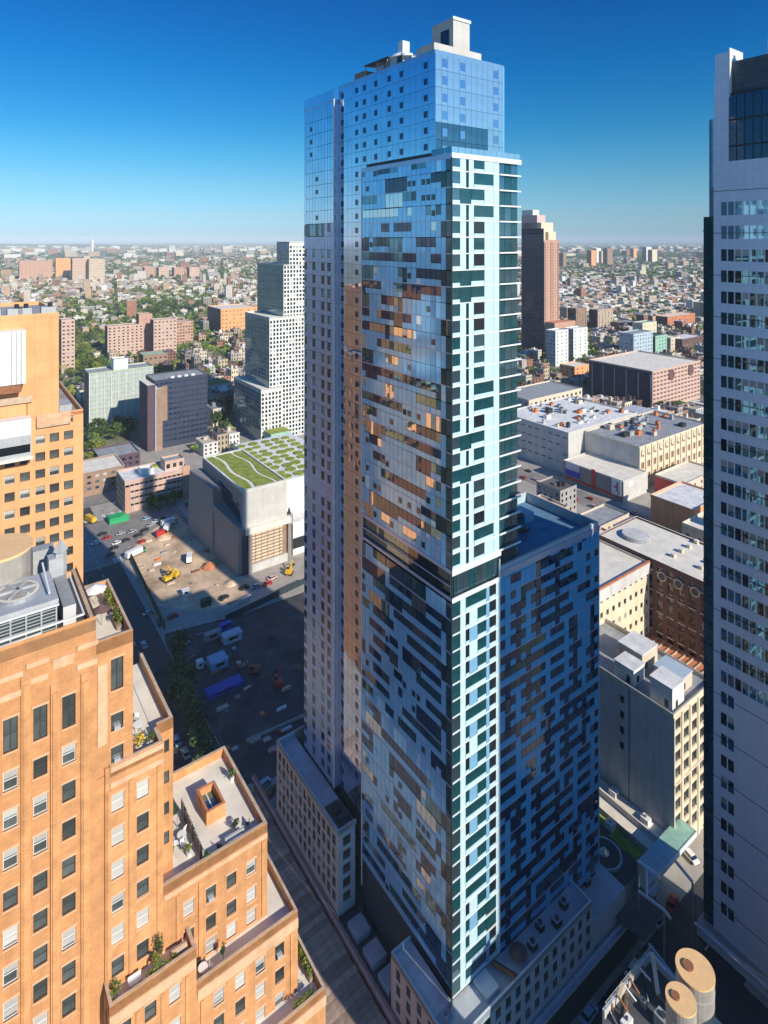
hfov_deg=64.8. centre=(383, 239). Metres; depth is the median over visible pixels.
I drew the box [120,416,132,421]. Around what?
tree
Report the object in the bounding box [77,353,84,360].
tree
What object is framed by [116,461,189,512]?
pink midrise
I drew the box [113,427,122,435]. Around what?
tree
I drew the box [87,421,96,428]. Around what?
tree
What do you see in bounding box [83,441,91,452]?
tree
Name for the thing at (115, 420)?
tree
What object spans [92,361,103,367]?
tree
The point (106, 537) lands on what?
parked car
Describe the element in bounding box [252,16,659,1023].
glass tower
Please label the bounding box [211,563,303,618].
site path
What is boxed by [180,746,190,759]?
parked car
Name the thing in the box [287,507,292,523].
roof hood
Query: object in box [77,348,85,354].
tree
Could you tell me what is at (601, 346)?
row house
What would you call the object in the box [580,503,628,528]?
building
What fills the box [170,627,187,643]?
tree
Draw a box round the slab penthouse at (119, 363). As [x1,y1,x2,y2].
[111,356,127,369]
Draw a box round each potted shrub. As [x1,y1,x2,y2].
[110,977,121,999]
[133,731,145,750]
[143,730,155,745]
[150,952,161,973]
[154,933,164,966]
[185,843,191,857]
[202,850,210,858]
[220,941,225,961]
[228,768,235,781]
[231,818,239,830]
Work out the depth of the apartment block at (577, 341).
744.14 m
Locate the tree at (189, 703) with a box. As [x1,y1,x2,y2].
[176,689,204,721]
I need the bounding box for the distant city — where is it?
[0,245,703,280]
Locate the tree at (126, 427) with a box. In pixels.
[122,424,133,438]
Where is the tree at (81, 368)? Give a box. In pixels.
[77,365,88,377]
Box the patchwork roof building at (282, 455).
[233,433,304,554]
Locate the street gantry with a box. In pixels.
[616,860,693,976]
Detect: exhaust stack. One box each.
[665,981,696,1023]
[675,948,715,1023]
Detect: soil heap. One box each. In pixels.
[155,534,171,540]
[176,595,187,601]
[200,561,216,570]
[222,579,237,587]
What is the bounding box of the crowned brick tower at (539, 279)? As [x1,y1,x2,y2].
[521,210,575,355]
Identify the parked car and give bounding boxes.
[91,540,100,545]
[102,535,111,539]
[105,551,115,556]
[109,545,118,550]
[111,540,120,544]
[115,531,124,535]
[121,537,130,542]
[127,529,136,533]
[133,532,142,537]
[140,527,149,532]
[140,640,147,648]
[142,609,154,616]
[149,665,157,674]
[156,619,161,626]
[167,612,178,619]
[173,734,181,746]
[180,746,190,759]
[218,594,229,600]
[239,584,249,590]
[251,583,261,588]
[260,776,271,788]
[262,580,272,586]
[266,783,276,798]
[267,575,276,580]
[578,1001,598,1023]
[604,979,619,1000]
[624,957,639,976]
[655,914,666,929]
[665,892,678,913]
[682,847,699,865]
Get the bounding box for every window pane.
[304,58,497,873]
[304,62,597,970]
[304,127,495,978]
[304,158,516,922]
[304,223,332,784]
[362,158,597,947]
[362,159,488,964]
[362,160,440,927]
[398,65,403,81]
[398,80,403,96]
[398,96,403,112]
[398,112,403,127]
[398,127,403,143]
[398,143,403,158]
[404,63,409,79]
[404,78,409,95]
[404,94,409,110]
[404,110,409,126]
[404,126,409,141]
[404,141,409,157]
[410,60,415,77]
[410,76,415,93]
[410,92,415,108]
[410,108,415,124]
[410,124,415,140]
[410,140,415,156]
[416,58,421,75]
[416,74,421,91]
[416,90,421,107]
[416,106,421,123]
[416,123,421,139]
[416,139,421,155]
[422,55,428,73]
[422,72,428,89]
[422,88,428,105]
[422,105,428,121]
[422,121,428,137]
[422,137,428,154]
[429,53,434,70]
[429,70,434,87]
[429,86,434,103]
[429,103,434,120]
[429,119,434,136]
[429,136,434,152]
[435,52,441,69]
[435,69,441,86]
[435,87,441,104]
[435,104,441,121]
[435,122,441,139]
[435,139,441,155]
[441,70,447,88]
[442,53,447,70]
[442,88,447,105]
[442,105,447,122]
[442,123,447,140]
[442,140,447,153]
[446,171,450,186]
[446,188,450,203]
[446,204,450,219]
[446,221,450,236]
[446,238,450,252]
[446,254,450,269]
[446,271,450,286]
[446,287,450,302]
[446,304,450,319]
[446,320,450,336]
[446,337,450,352]
[446,354,450,369]
[446,370,450,386]
[446,387,450,402]
[446,403,450,419]
[446,420,450,435]
[446,436,450,452]
[446,453,450,469]
[446,469,450,485]
[446,486,450,502]
[446,502,450,519]
[446,519,450,535]
[446,535,450,552]
[446,552,450,569]
[446,601,450,619]
[446,618,450,635]
[446,634,450,652]
[446,651,450,669]
[446,667,450,685]
[446,685,450,702]
[446,700,450,719]
[446,718,450,735]
[446,733,450,752]
[446,751,450,769]
[446,766,450,785]
[446,784,450,802]
[446,799,450,819]
[446,817,450,835]
[446,832,450,852]
[446,850,450,869]
[446,865,450,885]
[446,883,450,902]
[446,898,450,919]
[446,916,450,935]
[446,931,450,952]
[446,949,450,969]
[446,964,450,985]
[448,56,453,72]
[448,72,453,89]
[448,89,453,106]
[448,106,453,123]
[448,124,453,140]
[448,141,453,146]
[448,573,453,586]
[448,584,453,597]
[450,575,456,596]
[453,166,498,960]
[453,171,459,182]
[453,188,459,199]
[453,204,459,215]
[453,221,459,232]
[453,238,459,248]
[453,254,459,265]
[453,271,459,282]
[453,287,459,298]
[453,304,459,315]
[453,320,459,332]
[453,337,459,348]
[453,354,459,365]
[453,370,459,382]
[453,387,459,398]
[453,403,459,415]
[453,420,459,432]
[453,436,459,448]
[453,453,459,465]
[453,469,459,482]
[453,486,459,498]
[453,503,459,515]
[453,519,459,532]
[453,536,459,548]
[453,552,459,565]
[453,601,459,617]
[453,617,459,634]
[453,633,459,650]
[453,650,459,666]
[453,666,459,683]
[453,682,459,699]
[453,699,459,716]
[453,715,459,732]
[453,731,459,749]
[453,747,459,765]
[453,764,459,782]
[453,780,459,798]
[453,796,459,814]
[453,813,459,831]
[453,829,459,847]
[453,845,459,864]
[453,862,459,880]
[453,878,459,897]
[453,894,459,913]
[453,911,459,929]
[453,927,459,946]
[453,943,459,962]
[453,960,459,979]
[453,976,459,995]
[454,57,459,73]
[454,73,459,90]
[454,90,459,107]
[454,107,459,124]
[454,125,459,141]
[454,142,459,146]
[456,572,462,593]
[460,57,464,74]
[460,74,464,91]
[460,91,464,108]
[460,108,464,125]
[460,126,464,142]
[460,188,470,203]
[460,270,470,285]
[460,287,470,302]
[460,433,470,450]
[460,466,470,483]
[463,570,468,590]
[465,59,470,75]
[465,76,470,92]
[465,92,470,109]
[465,109,470,126]
[465,126,470,143]
[466,588,485,607]
[466,667,485,688]
[466,699,485,720]
[466,762,485,784]
[466,793,485,817]
[466,825,485,849]
[466,856,485,881]
[466,872,485,897]
[466,935,485,962]
[466,951,485,978]
[469,567,474,587]
[471,62,476,77]
[471,77,476,93]
[471,94,476,110]
[471,110,476,127]
[471,127,476,143]
[471,144,476,154]
[471,189,483,199]
[471,270,483,280]
[471,286,483,296]
[471,430,483,443]
[471,462,483,475]
[474,160,483,168]
[474,173,492,185]
[474,205,492,216]
[474,222,483,232]
[474,238,483,248]
[474,254,483,265]
[474,302,483,313]
[474,318,483,329]
[474,334,483,346]
[474,350,483,362]
[474,366,483,378]
[474,380,492,394]
[474,396,492,410]
[474,414,483,427]
[474,446,483,459]
[474,478,483,492]
[474,494,483,508]
[474,510,483,524]
[474,523,492,540]
[474,542,483,556]
[475,564,480,584]
[477,63,481,78]
[477,78,481,94]
[477,95,481,111]
[477,111,481,128]
[477,128,481,144]
[477,604,485,618]
[477,620,485,634]
[477,635,485,650]
[477,651,485,665]
[477,683,485,697]
[477,714,485,729]
[477,730,485,745]
[477,746,485,761]
[477,777,485,793]
[477,809,485,825]
[477,840,485,856]
[477,888,485,904]
[477,903,485,920]
[477,919,485,936]
[481,562,486,582]
[482,64,487,79]
[482,79,487,96]
[482,96,487,112]
[482,112,487,128]
[482,129,487,145]
[486,894,495,913]
[486,910,495,929]
[487,559,492,579]
[488,66,502,157]
[492,557,497,576]
[499,175,503,189]
[499,191,503,204]
[499,207,503,220]
[499,222,503,235]
[499,238,503,251]
[499,254,503,266]
[499,269,503,282]
[499,285,503,297]
[499,300,503,313]
[499,316,503,328]
[499,332,503,344]
[499,347,503,360]
[499,363,503,375]
[499,378,503,391]
[499,394,503,406]
[499,410,503,422]
[499,425,503,437]
[499,439,503,453]
[499,454,503,468]
[499,470,503,484]
[499,485,503,500]
[499,500,503,515]
[499,516,503,531]
[499,531,503,546]
[500,532,597,950]
[504,176,510,189]
[504,191,510,204]
[504,207,510,220]
[504,222,510,235]
[504,238,510,250]
[504,253,510,266]
[504,269,510,281]
[504,284,510,297]
[504,300,510,312]
[504,315,510,328]
[504,331,510,343]
[504,346,510,359]
[504,362,510,374]
[504,377,510,390]
[504,392,510,405]
[504,408,510,420]
[504,423,510,436]
[504,437,510,451]
[504,452,510,467]
[504,467,510,482]
[504,483,510,498]
[504,498,510,513]
[504,513,510,529]
[504,529,510,544]
[511,526,516,541]
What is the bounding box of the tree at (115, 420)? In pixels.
[110,418,121,426]
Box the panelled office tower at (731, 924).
[694,48,767,998]
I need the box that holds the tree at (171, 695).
[164,687,176,708]
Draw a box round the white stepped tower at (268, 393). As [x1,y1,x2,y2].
[234,242,304,439]
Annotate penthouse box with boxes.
[614,651,644,686]
[618,630,657,671]
[649,666,684,712]
[653,655,692,691]
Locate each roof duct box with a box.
[6,304,21,314]
[17,303,31,314]
[40,302,55,312]
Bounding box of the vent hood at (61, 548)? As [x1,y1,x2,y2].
[53,539,67,576]
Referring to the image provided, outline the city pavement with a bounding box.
[83,424,767,1023]
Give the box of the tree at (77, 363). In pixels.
[75,360,80,368]
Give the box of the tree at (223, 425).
[217,420,227,428]
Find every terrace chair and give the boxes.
[174,836,178,847]
[180,837,185,849]
[209,959,213,968]
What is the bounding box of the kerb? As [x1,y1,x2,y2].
[120,562,220,746]
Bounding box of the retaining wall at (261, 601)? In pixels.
[225,578,303,620]
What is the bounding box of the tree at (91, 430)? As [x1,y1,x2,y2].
[86,427,96,433]
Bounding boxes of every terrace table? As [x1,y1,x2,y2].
[133,720,142,731]
[177,830,186,839]
[198,961,207,975]
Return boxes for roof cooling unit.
[0,553,84,647]
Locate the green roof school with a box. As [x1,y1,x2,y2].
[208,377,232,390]
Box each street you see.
[83,490,115,508]
[83,507,184,771]
[591,872,746,1023]
[720,986,767,1023]
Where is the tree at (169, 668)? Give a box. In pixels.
[166,658,185,676]
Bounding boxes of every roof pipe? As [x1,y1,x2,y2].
[611,1003,618,1023]
[626,984,628,1008]
[644,971,648,1001]
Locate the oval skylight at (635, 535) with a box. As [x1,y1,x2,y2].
[620,528,649,543]
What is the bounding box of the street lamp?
[220,710,227,741]
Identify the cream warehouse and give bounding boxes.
[596,539,650,635]
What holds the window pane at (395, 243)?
in the glass tower at (442, 742)
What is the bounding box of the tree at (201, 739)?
[187,725,214,750]
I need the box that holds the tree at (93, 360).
[87,358,99,365]
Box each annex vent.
[605,817,615,832]
[609,786,618,798]
[640,812,650,826]
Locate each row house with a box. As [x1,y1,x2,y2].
[76,385,83,401]
[92,350,99,357]
[107,350,117,360]
[126,356,133,362]
[159,360,173,372]
[164,349,175,360]
[176,360,188,370]
[180,351,192,364]
[190,345,202,349]
[190,350,199,355]
[191,340,200,346]
[191,354,200,367]
[195,332,205,340]
[195,348,206,363]
[196,435,217,456]
[197,330,206,336]
[198,366,205,371]
[202,363,215,372]
[204,357,213,364]
[205,349,211,357]
[208,390,220,401]
[208,402,224,426]
[209,373,222,377]
[210,427,228,452]
[212,353,222,357]
[213,339,222,348]
[213,356,227,367]
[215,330,225,336]
[215,367,225,373]
[217,334,227,341]
[217,385,229,392]
[220,373,230,380]
[220,389,233,411]
[222,426,239,450]
[226,330,232,341]
[226,365,237,384]
[227,350,238,360]
[227,360,237,366]
[230,327,241,333]
[230,336,239,341]
[230,345,240,351]
[231,339,244,345]
[236,349,244,359]
[238,369,244,375]
[239,343,244,350]
[239,359,244,365]
[517,372,531,385]
[518,350,532,358]
[522,357,532,366]
[526,349,537,359]
[530,347,541,358]
[530,371,543,381]
[530,374,540,382]
[533,360,548,367]
[534,365,549,378]
[543,377,560,381]
[549,370,560,378]
[559,378,573,383]
[568,375,583,386]
[576,374,588,386]
[582,394,599,402]
[585,355,595,362]
[589,333,602,342]
[591,331,604,340]
[593,394,607,402]
[594,342,606,349]
[597,349,610,355]
[602,342,612,348]
[602,401,617,406]
[604,334,615,342]
[604,396,621,407]
[607,328,619,333]
[608,347,620,352]
[612,396,632,407]
[614,325,627,330]
[621,395,641,406]
[649,405,674,414]
[657,324,663,333]
[659,349,675,355]
[660,401,682,414]
[666,330,680,334]
[667,349,681,356]
[672,328,685,333]
[678,346,693,354]
[678,404,702,417]
[679,412,700,420]
[682,325,694,333]
[685,353,701,365]
[694,342,703,351]
[694,351,703,355]
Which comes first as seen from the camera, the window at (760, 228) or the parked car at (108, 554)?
the window at (760, 228)
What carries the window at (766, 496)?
in the panelled office tower at (731, 924)
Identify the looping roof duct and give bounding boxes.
[517,512,529,532]
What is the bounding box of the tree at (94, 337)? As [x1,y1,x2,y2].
[89,334,97,340]
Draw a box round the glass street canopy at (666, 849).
[636,819,697,889]
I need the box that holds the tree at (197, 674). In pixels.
[184,671,199,682]
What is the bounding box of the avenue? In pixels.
[517,467,650,521]
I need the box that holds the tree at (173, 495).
[170,490,178,504]
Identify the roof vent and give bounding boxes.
[620,1012,632,1023]
[640,997,647,1009]
[670,552,676,557]
[698,564,703,569]
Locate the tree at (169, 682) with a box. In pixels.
[165,676,180,690]
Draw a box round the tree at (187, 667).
[174,661,197,679]
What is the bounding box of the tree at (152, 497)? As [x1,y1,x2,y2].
[148,493,156,507]
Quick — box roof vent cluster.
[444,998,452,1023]
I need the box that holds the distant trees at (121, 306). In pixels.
[0,242,703,450]
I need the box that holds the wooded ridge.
[0,244,158,246]
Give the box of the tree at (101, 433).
[97,428,106,437]
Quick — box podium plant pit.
[324,798,352,828]
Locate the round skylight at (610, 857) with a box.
[599,836,621,872]
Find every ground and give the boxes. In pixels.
[5,241,703,452]
[128,514,250,610]
[164,592,303,784]
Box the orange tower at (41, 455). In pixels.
[0,301,82,581]
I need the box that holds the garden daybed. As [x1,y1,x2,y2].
[170,940,187,957]
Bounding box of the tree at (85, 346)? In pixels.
[79,343,90,348]
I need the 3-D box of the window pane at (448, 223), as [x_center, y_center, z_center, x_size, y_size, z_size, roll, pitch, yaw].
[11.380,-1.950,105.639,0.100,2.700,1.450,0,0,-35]
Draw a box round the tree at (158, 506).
[156,504,162,512]
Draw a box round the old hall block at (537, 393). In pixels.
[516,380,581,407]
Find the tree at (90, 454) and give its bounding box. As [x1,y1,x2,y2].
[84,451,94,457]
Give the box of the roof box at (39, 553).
[31,542,53,575]
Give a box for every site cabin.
[181,587,189,595]
[196,657,203,669]
[200,596,211,607]
[203,627,220,642]
[204,674,243,701]
[207,650,228,672]
[218,619,232,632]
[221,626,242,645]
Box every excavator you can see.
[162,566,179,578]
[162,568,180,583]
[237,660,260,676]
[273,665,282,689]
[285,560,294,575]
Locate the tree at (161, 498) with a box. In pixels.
[157,495,163,503]
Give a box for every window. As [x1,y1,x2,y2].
[1,712,19,756]
[1,764,19,795]
[1,803,19,834]
[1,842,19,874]
[1,882,19,914]
[1,920,19,953]
[1,957,19,990]
[1,991,19,1023]
[4,462,14,467]
[4,474,14,484]
[4,492,14,502]
[4,509,14,519]
[4,527,14,533]
[20,460,29,464]
[20,471,29,481]
[20,489,29,498]
[20,506,29,515]
[20,523,29,532]
[32,700,48,743]
[32,752,48,781]
[32,789,48,819]
[32,828,48,858]
[32,866,48,897]
[32,904,48,935]
[32,939,48,972]
[32,973,48,1006]
[32,1007,48,1023]
[35,435,44,444]
[35,452,44,461]
[35,469,44,478]
[35,486,44,495]
[35,503,44,512]
[35,520,44,529]
[35,536,44,545]
[50,432,58,441]
[50,449,58,458]
[50,466,58,475]
[50,483,58,492]
[50,499,58,508]
[50,517,58,526]
[50,533,58,541]
[61,689,76,731]
[61,739,76,768]
[61,776,76,805]
[61,814,76,843]
[61,851,76,881]
[61,888,76,918]
[61,923,76,954]
[61,956,76,987]
[61,989,76,1021]
[64,430,72,439]
[64,447,72,455]
[64,463,72,472]
[64,480,72,489]
[64,496,72,505]
[64,513,72,522]
[64,529,72,538]
[67,546,72,554]
[67,562,72,571]
[110,652,124,693]
[110,707,124,733]
[110,740,124,762]
[112,788,125,814]
[112,821,125,848]
[112,855,125,882]
[112,888,125,916]
[112,919,125,947]
[112,951,125,979]
[119,1014,132,1023]
[136,775,149,802]
[136,808,149,835]
[136,840,149,868]
[136,873,149,901]
[136,903,149,932]
[136,934,149,963]
[143,996,157,1023]
[164,739,168,752]
[164,770,168,783]
[164,801,168,814]
[164,830,168,843]
[168,979,181,1007]
[168,1012,181,1023]
[182,895,194,920]
[182,924,194,940]
[205,881,216,905]
[205,909,216,934]
[205,931,216,957]
[213,983,224,1010]
[213,1009,224,1023]
[226,868,237,891]
[226,895,237,919]
[226,917,237,942]
[234,967,245,993]
[234,993,245,1019]
[245,855,256,878]
[245,882,256,906]
[245,904,256,927]
[255,952,265,977]
[255,977,265,1003]
[255,1002,265,1021]
[274,938,284,962]
[274,962,284,987]
[274,987,284,1005]
[343,833,349,845]
[343,847,349,859]
[343,861,349,873]
[343,875,349,887]
[343,889,349,901]
[396,968,399,981]
[396,983,399,996]
[396,1000,399,1013]
[417,1002,420,1015]
[496,1006,500,1018]
[506,995,510,1007]
[506,1011,510,1023]
[516,984,520,996]
[516,1000,520,1012]
[525,975,529,987]
[525,990,529,1002]
[525,1007,529,1019]
[535,965,538,976]
[535,980,538,991]
[535,997,538,1008]
[544,955,547,966]
[544,970,547,981]
[544,987,547,997]
[553,946,556,956]
[553,961,556,971]
[553,976,556,987]
[562,936,565,947]
[562,951,565,961]
[562,966,565,977]
[570,927,573,938]
[570,942,573,953]
[570,958,573,968]
[578,919,581,929]
[578,933,581,944]
[578,949,581,959]
[586,910,589,921]
[586,925,589,935]
[586,940,589,950]
[626,674,638,682]
[664,698,677,707]
[675,718,678,728]
[675,734,678,744]
[675,750,678,760]
[675,766,678,777]
[675,798,678,809]
[721,202,726,214]
[721,226,726,238]
[721,249,726,260]
[721,270,726,281]
[721,291,726,302]
[721,312,726,324]
[721,333,726,345]
[721,354,726,366]
[721,375,726,387]
[721,396,726,408]
[721,417,726,429]
[721,438,726,450]
[721,460,726,472]
[721,481,726,493]
[721,502,726,514]
[721,523,726,535]
[721,544,726,556]
[721,565,726,577]
[721,586,726,599]
[721,607,726,620]
[721,628,726,641]
[721,649,726,662]
[721,670,726,683]
[721,691,726,704]
[721,712,726,725]
[721,733,726,747]
[721,754,726,768]
[721,775,726,789]
[721,796,726,810]
[721,817,726,831]
[721,838,726,852]
[721,859,726,873]
[721,880,726,895]
[721,901,726,916]
[728,202,733,214]
[728,226,733,238]
[728,249,733,260]
[728,271,733,282]
[728,292,733,303]
[728,313,733,324]
[728,334,733,346]
[728,355,733,367]
[728,377,733,388]
[728,398,733,410]
[728,419,733,431]
[728,440,733,452]
[728,461,733,474]
[728,483,733,495]
[728,504,733,516]
[728,525,733,538]
[728,546,733,559]
[728,568,733,580]
[728,589,733,602]
[728,610,733,623]
[728,631,733,644]
[728,652,733,666]
[728,674,733,687]
[728,695,733,708]
[728,716,733,730]
[728,737,733,751]
[728,759,733,772]
[728,780,733,794]
[728,801,733,815]
[728,822,733,836]
[728,843,733,858]
[728,865,733,879]
[728,886,733,901]
[728,907,733,922]
[735,201,740,214]
[735,225,740,238]
[735,249,740,261]
[735,271,740,282]
[735,292,740,304]
[735,314,740,325]
[735,335,740,347]
[735,356,740,368]
[735,378,740,390]
[735,399,740,411]
[735,421,740,433]
[735,442,740,454]
[735,463,740,476]
[735,485,740,497]
[735,506,740,519]
[735,528,740,540]
[735,549,740,562]
[735,571,740,583]
[735,592,740,605]
[735,613,740,627]
[735,635,740,648]
[735,656,740,670]
[735,678,740,691]
[742,201,748,214]
[742,225,748,238]
[742,271,748,282]
[742,293,748,304]
[742,314,748,326]
[742,336,748,348]
[742,358,748,369]
[742,379,748,391]
[742,401,748,413]
[742,422,748,435]
[742,444,748,456]
[742,466,748,478]
[742,487,748,500]
[742,509,748,522]
[742,530,748,543]
[742,552,748,565]
[742,574,748,587]
[742,595,748,609]
[742,617,748,630]
[742,638,748,652]
[742,660,748,674]
[742,681,748,696]
[743,249,748,261]
[750,201,755,214]
[750,225,755,238]
[750,250,755,261]
[750,271,755,283]
[750,293,755,305]
[750,315,755,327]
[750,337,755,349]
[750,359,755,371]
[750,380,755,393]
[750,402,755,414]
[750,424,755,436]
[750,446,755,458]
[750,468,755,480]
[750,490,755,502]
[750,511,755,524]
[750,533,755,546]
[750,555,755,568]
[750,577,755,590]
[750,599,755,612]
[750,620,755,634]
[750,642,755,656]
[750,664,755,678]
[750,686,755,700]
[757,200,763,213]
[757,225,763,238]
[757,250,763,261]
[757,272,763,283]
[757,294,763,305]
[757,316,763,328]
[757,338,763,350]
[757,360,763,372]
[757,382,763,394]
[757,404,763,416]
[757,426,763,438]
[757,448,763,461]
[757,470,763,483]
[757,492,763,505]
[757,514,763,527]
[757,536,763,549]
[757,558,763,571]
[757,580,763,593]
[757,602,763,616]
[757,624,763,638]
[757,646,763,660]
[757,668,763,682]
[757,690,763,704]
[765,200,767,213]
[765,225,767,238]
[765,250,767,261]
[765,272,767,284]
[765,294,767,306]
[765,316,767,328]
[765,339,767,350]
[765,361,767,373]
[765,383,767,395]
[765,405,767,417]
[765,428,767,439]
[765,450,767,462]
[765,472,767,484]
[765,494,767,506]
[765,516,767,528]
[765,539,767,551]
[765,561,767,573]
[765,583,767,595]
[765,605,767,617]
[765,627,767,640]
[765,650,767,662]
[765,672,767,684]
[765,694,767,706]
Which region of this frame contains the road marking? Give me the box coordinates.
[83,499,708,949]
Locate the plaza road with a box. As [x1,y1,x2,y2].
[83,503,187,572]
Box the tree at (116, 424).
[112,422,121,435]
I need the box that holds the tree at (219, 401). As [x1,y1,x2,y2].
[213,399,223,404]
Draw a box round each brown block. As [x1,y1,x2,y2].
[83,454,124,496]
[93,442,139,467]
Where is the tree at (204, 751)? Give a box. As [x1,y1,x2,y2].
[192,743,214,760]
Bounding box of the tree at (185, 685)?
[175,679,196,701]
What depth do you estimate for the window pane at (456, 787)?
105.67 m
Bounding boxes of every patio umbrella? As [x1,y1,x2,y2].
[85,583,106,595]
[94,604,110,625]
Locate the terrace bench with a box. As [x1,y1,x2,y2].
[128,969,141,988]
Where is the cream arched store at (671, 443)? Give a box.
[584,410,703,484]
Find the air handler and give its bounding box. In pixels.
[402,55,416,60]
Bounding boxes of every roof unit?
[543,413,550,418]
[545,407,552,413]
[576,399,582,403]
[580,415,587,419]
[605,423,614,429]
[620,431,628,437]
[625,429,633,435]
[634,415,642,420]
[635,429,641,435]
[651,430,656,435]
[678,422,686,427]
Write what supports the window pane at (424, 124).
in the glass tower at (442, 742)
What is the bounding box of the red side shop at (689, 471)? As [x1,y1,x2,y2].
[655,460,703,491]
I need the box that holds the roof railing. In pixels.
[605,946,650,1008]
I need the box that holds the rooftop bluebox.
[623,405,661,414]
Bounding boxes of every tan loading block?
[651,481,703,533]
[682,511,703,542]
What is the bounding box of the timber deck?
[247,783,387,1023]
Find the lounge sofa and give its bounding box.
[224,826,244,844]
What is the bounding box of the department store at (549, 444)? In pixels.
[516,396,636,472]
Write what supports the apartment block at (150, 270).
on the ground at (133, 437)
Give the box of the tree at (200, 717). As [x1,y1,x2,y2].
[185,707,207,729]
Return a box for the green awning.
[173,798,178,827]
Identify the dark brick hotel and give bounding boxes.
[599,516,703,661]
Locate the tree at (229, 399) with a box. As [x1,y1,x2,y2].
[224,395,233,412]
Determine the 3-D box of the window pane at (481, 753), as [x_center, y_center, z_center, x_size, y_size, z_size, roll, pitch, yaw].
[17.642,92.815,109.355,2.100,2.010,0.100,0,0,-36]
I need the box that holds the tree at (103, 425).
[97,421,110,438]
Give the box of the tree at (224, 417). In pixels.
[218,411,229,420]
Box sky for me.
[0,0,767,241]
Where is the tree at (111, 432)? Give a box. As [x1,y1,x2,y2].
[108,429,116,440]
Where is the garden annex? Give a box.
[599,777,664,899]
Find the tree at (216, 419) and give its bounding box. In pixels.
[212,411,222,426]
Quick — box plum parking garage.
[589,350,699,407]
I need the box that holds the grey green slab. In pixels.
[84,362,152,427]
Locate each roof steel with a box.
[617,982,636,1011]
[629,964,650,994]
[650,952,665,1004]
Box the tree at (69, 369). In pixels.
[64,367,72,373]
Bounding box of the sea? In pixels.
[0,242,703,243]
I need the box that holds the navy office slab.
[139,368,207,451]
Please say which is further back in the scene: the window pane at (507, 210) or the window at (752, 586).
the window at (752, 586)
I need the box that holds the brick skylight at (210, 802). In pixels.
[196,780,225,825]
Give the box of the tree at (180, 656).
[169,651,190,669]
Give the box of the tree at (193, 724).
[185,719,209,744]
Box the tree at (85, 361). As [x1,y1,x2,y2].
[82,358,91,366]
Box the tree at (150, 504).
[147,500,153,511]
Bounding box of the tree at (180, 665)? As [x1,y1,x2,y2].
[171,660,189,675]
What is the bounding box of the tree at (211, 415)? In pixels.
[210,411,219,418]
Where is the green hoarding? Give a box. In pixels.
[106,511,128,524]
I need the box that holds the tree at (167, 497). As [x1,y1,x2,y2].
[164,493,170,504]
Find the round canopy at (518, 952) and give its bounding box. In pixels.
[509,941,527,962]
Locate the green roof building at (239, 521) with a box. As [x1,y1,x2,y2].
[188,449,290,576]
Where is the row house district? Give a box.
[0,272,703,421]
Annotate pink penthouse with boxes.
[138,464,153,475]
[160,453,183,470]
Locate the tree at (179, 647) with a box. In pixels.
[168,636,189,657]
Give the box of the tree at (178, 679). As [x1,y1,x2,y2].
[167,675,185,692]
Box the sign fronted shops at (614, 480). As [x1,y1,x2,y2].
[563,452,647,502]
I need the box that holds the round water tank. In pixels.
[0,533,32,585]
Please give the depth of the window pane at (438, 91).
110.96 m
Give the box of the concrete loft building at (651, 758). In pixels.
[599,618,703,834]
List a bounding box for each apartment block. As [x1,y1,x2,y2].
[18,260,51,278]
[54,258,69,277]
[59,317,74,376]
[71,258,87,279]
[87,259,104,278]
[105,323,142,357]
[136,312,151,351]
[139,350,167,365]
[143,267,154,276]
[150,317,176,355]
[157,267,168,276]
[172,267,183,278]
[177,319,192,348]
[187,267,199,277]
[207,303,256,331]
[546,328,567,366]
[559,253,565,266]
[560,361,588,375]
[564,326,587,361]
[568,306,586,326]
[587,250,595,265]
[589,307,612,327]
[592,248,600,262]
[599,251,602,262]
[603,248,611,264]
[611,319,635,326]
[619,329,652,352]
[630,248,636,257]
[632,320,656,332]
[642,247,651,260]
[648,249,656,261]
[653,332,666,352]
[655,312,694,324]
[667,335,679,351]
[674,333,702,349]
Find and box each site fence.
[131,553,164,629]
[215,594,250,617]
[246,714,303,741]
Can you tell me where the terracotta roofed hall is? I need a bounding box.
[645,633,703,673]
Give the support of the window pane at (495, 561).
in the glass tower at (442, 742)
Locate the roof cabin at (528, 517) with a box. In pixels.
[516,506,533,556]
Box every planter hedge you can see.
[103,587,114,612]
[111,606,122,630]
[145,953,179,976]
[292,986,313,1009]
[298,943,312,982]
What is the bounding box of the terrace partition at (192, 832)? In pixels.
[181,798,203,859]
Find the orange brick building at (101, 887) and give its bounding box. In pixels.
[0,567,325,1023]
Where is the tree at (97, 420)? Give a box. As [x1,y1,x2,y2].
[92,418,101,425]
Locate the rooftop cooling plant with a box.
[355,40,414,79]
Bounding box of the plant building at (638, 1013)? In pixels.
[602,951,721,1023]
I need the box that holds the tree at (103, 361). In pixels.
[99,359,107,366]
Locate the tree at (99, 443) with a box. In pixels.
[91,441,102,448]
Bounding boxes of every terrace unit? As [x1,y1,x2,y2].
[527,935,537,953]
[535,918,544,933]
[551,912,561,929]
[559,896,568,911]
[584,877,590,887]
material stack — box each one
[194,595,202,600]
[216,703,228,711]
[231,745,238,751]
[234,694,240,700]
[249,735,260,744]
[262,735,271,742]
[267,745,276,754]
[276,704,286,711]
[281,685,290,691]
[281,724,292,731]
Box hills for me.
[98,244,703,244]
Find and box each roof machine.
[397,53,407,62]
[654,1006,665,1023]
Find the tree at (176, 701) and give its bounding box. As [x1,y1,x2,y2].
[172,688,195,716]
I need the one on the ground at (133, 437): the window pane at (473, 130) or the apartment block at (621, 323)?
the apartment block at (621, 323)
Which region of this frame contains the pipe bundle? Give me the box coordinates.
[491,960,516,978]
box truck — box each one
[83,513,95,523]
[125,545,145,559]
[155,528,168,537]
[160,516,178,526]
[163,522,171,531]
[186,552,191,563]

